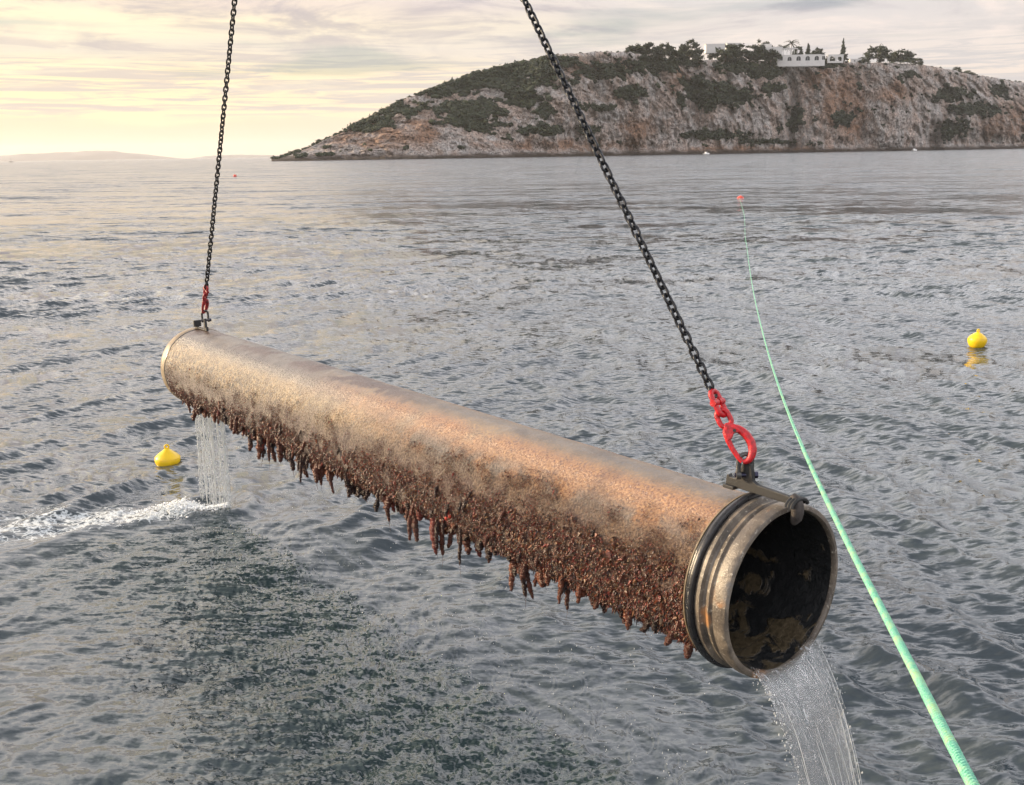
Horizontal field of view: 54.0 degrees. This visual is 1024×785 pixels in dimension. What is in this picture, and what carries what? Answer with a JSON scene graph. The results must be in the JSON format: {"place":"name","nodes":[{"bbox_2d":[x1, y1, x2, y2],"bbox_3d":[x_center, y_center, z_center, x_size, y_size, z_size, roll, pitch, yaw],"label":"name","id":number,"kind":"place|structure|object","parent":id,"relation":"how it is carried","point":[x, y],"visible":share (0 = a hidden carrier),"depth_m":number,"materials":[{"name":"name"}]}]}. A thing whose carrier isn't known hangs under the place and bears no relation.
{"place":"outdoors","nodes":[
{"label":"outdoors","id":0,"kind":"place"},
{"bbox_2d":[0,151,182,160],"bbox_3d":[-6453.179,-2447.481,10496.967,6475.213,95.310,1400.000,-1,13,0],"label":"isle","id":1,"kind":"structure","parent":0,"point":[98,155],"depth_m":10004.91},
{"bbox_2d":[196,155,279,157],"bbox_3d":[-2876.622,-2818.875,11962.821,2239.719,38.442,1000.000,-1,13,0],"label":"isle","id":2,"kind":"structure","parent":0,"point":[237,156],"depth_m":11586.06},
{"bbox_2d":[203,421,735,775],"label":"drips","id":3,"kind":"object","parent":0,"point":[468,617],"visible":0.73,"depth_m":6.08,"materials":[{"name":"clear liquid"}]},
{"bbox_2d":[0,149,1023,784],"bbox_3d":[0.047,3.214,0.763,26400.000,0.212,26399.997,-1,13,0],"label":"sea","id":4,"kind":"structure","parent":0,"point":[528,293],"depth_m":11.76,"materials":[{"name":"liquid"}]},
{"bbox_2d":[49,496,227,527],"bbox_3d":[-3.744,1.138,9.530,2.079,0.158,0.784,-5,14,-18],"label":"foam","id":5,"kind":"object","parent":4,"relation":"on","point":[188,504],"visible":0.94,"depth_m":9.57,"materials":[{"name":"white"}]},
{"bbox_2d":[154,444,180,466],"bbox_3d":[-3.819,0.721,11.136,0.275,0.314,0.275,-5,15,-23],"label":"buoy","id":6,"kind":"object","parent":4,"relation":"on","point":[167,456],"visible":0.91,"depth_m":11.05,"materials":[{"name":"yellow plastic"}]},
{"bbox_2d":[134,508,596,782],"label":"splash bubbles","id":7,"kind":"object","parent":4,"relation":"on","point":[290,553],"visible":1,"depth_m":7.56,"materials":[{"name":"grey liquid"}]},
{"bbox_2d":[128,499,762,783],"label":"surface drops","id":8,"kind":"object","parent":4,"relation":"on","point":[400,613],"visible":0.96,"depth_m":7.50,"materials":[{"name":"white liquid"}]},
{"bbox_2d":[739,198,979,784],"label":"mooring rope","id":9,"kind":"object","parent":4,"relation":"on","point":[965,771],"visible":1,"depth_m":2.05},
{"bbox_2d":[967,329,987,347],"bbox_3d":[7.891,-0.905,17.035,0.311,0.356,0.311,1,7,-24],"label":"buoy","id":10,"kind":"object","parent":4,"relation":"on","point":[977,339],"visible":0.95,"depth_m":16.93,"materials":[{"name":"yellow plastic"}]},
{"bbox_2d":[0,0,1023,157],"label":"sky","id":11,"kind":"structure","parent":0,"point":[125,76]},
{"bbox_2d":[272,51,1023,160],"bbox_3d":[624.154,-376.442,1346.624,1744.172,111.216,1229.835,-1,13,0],"label":"headland","id":12,"kind":"structure","parent":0,"point":[641,126],"depth_m":1056.06,"materials":[{"name":"stone"}]},
{"bbox_2d":[625,44,647,53],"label":"pine tree","id":13,"kind":"object","parent":12,"relation":"on","point":[637,48],"visible":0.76,"depth_m":1010.68,"materials":[{"name":"green plant"}]},
{"bbox_2d":[270,49,1023,158],"bbox_3d":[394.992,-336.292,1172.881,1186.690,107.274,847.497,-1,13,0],"label":"scrub","id":14,"kind":"object","parent":12,"relation":"on","point":[464,111],"visible":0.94,"depth_m":960.19,"materials":[{"name":"green plant"}]},
{"bbox_2d":[639,41,664,56],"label":"pine tree","id":15,"kind":"object","parent":12,"relation":"on","point":[654,49],"visible":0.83,"depth_m":1017.08,"materials":[{"name":"green plant"}]},
{"bbox_2d":[654,42,678,58],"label":"pine tree","id":16,"kind":"object","parent":12,"relation":"on","point":[668,50],"visible":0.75,"depth_m":1033.04,"materials":[{"name":"green plant"}]},
{"bbox_2d":[670,49,688,61],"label":"pine tree","id":17,"kind":"object","parent":12,"relation":"on","point":[680,55],"visible":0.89,"depth_m":1043.32,"materials":[{"name":"green plant"}]},
{"bbox_2d":[678,39,704,59],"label":"pine tree","id":18,"kind":"object","parent":12,"relation":"on","point":[685,47],"visible":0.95,"depth_m":1050.37,"materials":[{"name":"green plant"}]},
{"bbox_2d":[692,52,706,66],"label":"bushy tree","id":19,"kind":"object","parent":12,"relation":"on","point":[699,60],"visible":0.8,"depth_m":1063.82,"materials":[{"name":"green plant"}]},
{"bbox_2d":[707,53,718,59],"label":"pine tree","id":20,"kind":"object","parent":12,"relation":"on","point":[709,55],"visible":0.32,"depth_m":1093.18,"materials":[{"name":"green plant"}]},
{"bbox_2d":[704,44,724,53],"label":"long white building","id":21,"kind":"structure","parent":12,"relation":"on","point":[709,48],"depth_m":1079.70,"materials":[{"name":"white paint"}]},
{"bbox_2d":[710,47,738,62],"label":"bushy tree","id":22,"kind":"object","parent":12,"relation":"on","point":[727,54],"visible":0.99,"depth_m":1072.23,"materials":[{"name":"green plant"}]},
{"bbox_2d":[719,44,739,57],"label":"pine tree","id":23,"kind":"object","parent":12,"relation":"on","point":[732,46],"visible":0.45,"depth_m":1094.06,"materials":[{"name":"green plant"}]},
{"bbox_2d":[733,43,752,60],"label":"bushy tree","id":24,"kind":"object","parent":12,"relation":"on","point":[747,54],"visible":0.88,"depth_m":1087.54,"materials":[{"name":"green plant"}]},
{"bbox_2d":[745,45,764,62],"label":"bushy tree","id":25,"kind":"object","parent":12,"relation":"on","point":[756,56],"visible":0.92,"depth_m":1096.22,"materials":[{"name":"green plant"}]},
{"bbox_2d":[753,39,766,55],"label":"pine tree","id":26,"kind":"object","parent":12,"relation":"on","point":[762,51],"visible":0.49,"depth_m":1105.45,"materials":[{"name":"green plant"}]},
{"bbox_2d":[759,49,781,65],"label":"bushy tree","id":27,"kind":"object","parent":12,"relation":"on","point":[771,54],"visible":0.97,"depth_m":1108.16,"materials":[{"name":"green plant"}]},
{"bbox_2d":[787,40,800,51],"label":"palm tree","id":28,"kind":"object","parent":12,"relation":"on","point":[792,44],"visible":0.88,"depth_m":1133.95,"materials":[{"name":"green plant"}]},
{"bbox_2d":[792,46,803,54],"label":"bushy tree","id":29,"kind":"object","parent":12,"relation":"on","point":[799,53],"visible":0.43,"depth_m":1158.52,"materials":[{"name":"green plant"}]},
{"bbox_2d":[760,44,843,66],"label":"villa","id":30,"kind":"object","parent":12,"relation":"on","point":[809,60],"visible":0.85,"depth_m":1119.04,"materials":[{"name":"white paint"}]},
{"bbox_2d":[805,43,810,53],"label":"cypress tree","id":31,"kind":"object","parent":12,"relation":"on","point":[808,48],"visible":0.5,"depth_m":1166.39,"materials":[{"name":"green plant"}]},
{"bbox_2d":[811,47,825,54],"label":"bushy tree","id":32,"kind":"object","parent":12,"relation":"on","point":[817,50],"visible":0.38,"depth_m":1175.99,"materials":[{"name":"green plant"}]},
{"bbox_2d":[840,38,845,61],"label":"cypress tree","id":33,"kind":"object","parent":12,"relation":"on","point":[843,48],"visible":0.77,"depth_m":1171.67,"materials":[{"name":"green plant"}]},
{"bbox_2d":[837,53,848,63],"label":"bushy tree","id":34,"kind":"object","parent":12,"relation":"on","point":[840,58],"visible":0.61,"depth_m":1169.66,"materials":[{"name":"green plant"}]},
{"bbox_2d":[848,59,864,64],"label":"white house","id":35,"kind":"structure","parent":12,"relation":"on","point":[853,60],"depth_m":1187.31,"materials":[{"name":"white paint"}]},
{"bbox_2d":[858,57,870,63],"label":"bushy tree","id":36,"kind":"object","parent":12,"relation":"on","point":[863,60],"visible":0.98,"depth_m":1185.25,"materials":[{"name":"green plant"}]},
{"bbox_2d":[864,43,893,62],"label":"pine tree","id":37,"kind":"object","parent":12,"relation":"on","point":[882,52],"visible":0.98,"depth_m":1209.65,"materials":[{"name":"green plant"}]},
{"bbox_2d":[887,49,916,63],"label":"pine tree","id":38,"kind":"object","parent":12,"relation":"on","point":[907,56],"visible":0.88,"depth_m":1228.12,"materials":[{"name":"green plant"}]},
{"bbox_2d":[909,57,923,64],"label":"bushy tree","id":39,"kind":"object","parent":12,"relation":"on","point":[920,62],"visible":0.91,"depth_m":1254.31,"materials":[{"name":"green plant"}]},
{"bbox_2d":[953,67,961,72],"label":"bushy tree","id":40,"kind":"object","parent":12,"relation":"on","point":[956,68],"visible":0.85,"depth_m":1307.21,"materials":[{"name":"green plant"}]},
{"bbox_2d":[963,70,976,75],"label":"bushy tree","id":41,"kind":"object","parent":12,"relation":"on","point":[968,71],"visible":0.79,"depth_m":1325.23,"materials":[{"name":"green plant"}]},
{"bbox_3d":[-1.270,-5.011,5.588,0.176,0.284,0.025,-1,13,0],"label":"master ring","id":42,"kind":"object","parent":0,"visible":0},
{"bbox_2d":[204,0,236,288],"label":"lifting chain","id":43,"kind":"object","parent":42,"relation":"hanging from","point":[227,73],"visible":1,"depth_m":8.14,"materials":[{"name":"black metal"}]},
{"bbox_2d":[203,286,208,296],"bbox_3d":[-2.785,-0.928,9.141,0.033,0.121,0.101,-13,18,-41],"label":"coupling link","id":44,"kind":"object","parent":43,"relation":"hanging from","point":[206,290],"visible":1,"depth_m":9.13,"materials":[{"name":"red paint"}]},
{"bbox_2d":[202,292,208,313],"bbox_3d":[-2.825,-0.824,9.238,0.071,0.215,0.174,-4,14,-12],"label":"lifting hook","id":45,"kind":"object","parent":44,"relation":"hanging from","point":[205,301],"visible":1,"depth_m":9.22,"materials":[{"name":"red paint"}]},
{"bbox_2d":[201,310,210,321],"bbox_3d":[-2.841,-0.711,9.316,0.094,0.116,0.036,-6,14,-21],"label":"shackle","id":46,"kind":"object","parent":45,"relation":"hanging from","point":[207,319],"visible":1,"depth_m":9.31,"materials":[{"name":"grey metal"}]},
{"bbox_2d":[520,0,717,398],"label":"lifting chain","id":47,"kind":"object","parent":42,"relation":"hanging from","point":[627,212],"visible":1,"depth_m":4.63,"materials":[{"name":"black metal"}]},
{"bbox_2d":[708,388,727,417],"bbox_3d":[0.906,0.046,4.416,0.090,0.122,0.081,12,18,42],"label":"coupling link","id":48,"kind":"object","parent":47,"relation":"hanging from","point":[720,400],"visible":1,"depth_m":4.40,"materials":[{"name":"red paint"}]},
{"bbox_2d":[714,407,756,463],"bbox_3d":[0.972,0.188,4.381,0.197,0.231,0.070,7,16,31],"label":"lifting hook","id":49,"kind":"object","parent":48,"relation":"hanging from","point":[730,428],"visible":1,"depth_m":4.37,"materials":[{"name":"red paint"}]},
{"bbox_2d":[734,452,758,478],"bbox_3d":[1.022,0.318,4.381,0.102,0.124,0.041,-1,13,0],"label":"shackle","id":50,"kind":"object","parent":49,"relation":"hanging from","point":[738,474],"visible":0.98,"depth_m":4.37,"materials":[{"name":"grey metal"}]},
{"bbox_2d":[723,463,808,524],"bbox_3d":[1.085,0.422,4.331,0.120,0.216,0.406,-11,17,-36],"label":"pipe clamp","id":51,"kind":"object","parent":49,"relation":"hanging from","point":[794,502],"visible":0.97,"depth_m":4.31,"materials":[{"name":"metal"}]},
{"bbox_2d":[161,327,837,678],"bbox_3d":[-0.913,0.346,6.975,0.827,0.981,6.831,-11,17,-36],"label":"outfall pipe","id":52,"kind":"object","parent":51,"relation":"hanging from","point":[720,576],"visible":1,"depth_m":5.13,"materials":[{"name":"brown metal"}]},
{"bbox_2d":[193,319,208,330],"bbox_3d":[-2.903,-0.646,9.382,0.070,0.116,0.302,-11,17,-36],"label":"pipe clamp","id":53,"kind":"object","parent":52,"relation":"attached to","point":[196,323],"visible":1,"depth_m":9.42,"materials":[{"name":"metal"}]},
{"bbox_2d":[195,415,230,509],"bbox_3d":[-2.864,0.620,9.670,0.200,1.040,0.602,-10,16,-33],"label":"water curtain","id":54,"kind":"object","parent":52,"relation":"hanging from","point":[226,486],"visible":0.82,"depth_m":9.62,"materials":[{"name":"white liquid"}]},
{"bbox_2d":[195,414,235,507],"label":"droplets","id":55,"kind":"object","parent":54,"relation":"attached to","point":[204,492],"visible":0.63,"depth_m":9.73,"materials":[{"name":"white liquid"}]},
{"bbox_2d":[746,635,857,784],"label":"pouring water","id":56,"kind":"structure","parent":52,"relation":"attached to","point":[803,696],"depth_m":4.27,"materials":[{"name":"white liquid"}]},
{"bbox_2d":[753,642,862,784],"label":"spray","id":57,"kind":"object","parent":56,"relation":"on","point":[784,723],"visible":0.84,"depth_m":4.21,"materials":[{"name":"clear liquid"}]},
{"bbox_2d":[785,648,861,784],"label":"water threads","id":58,"kind":"object","parent":56,"relation":"attached to","point":[837,740],"visible":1,"depth_m":4.31,"materials":[{"name":"white"}]}
]}

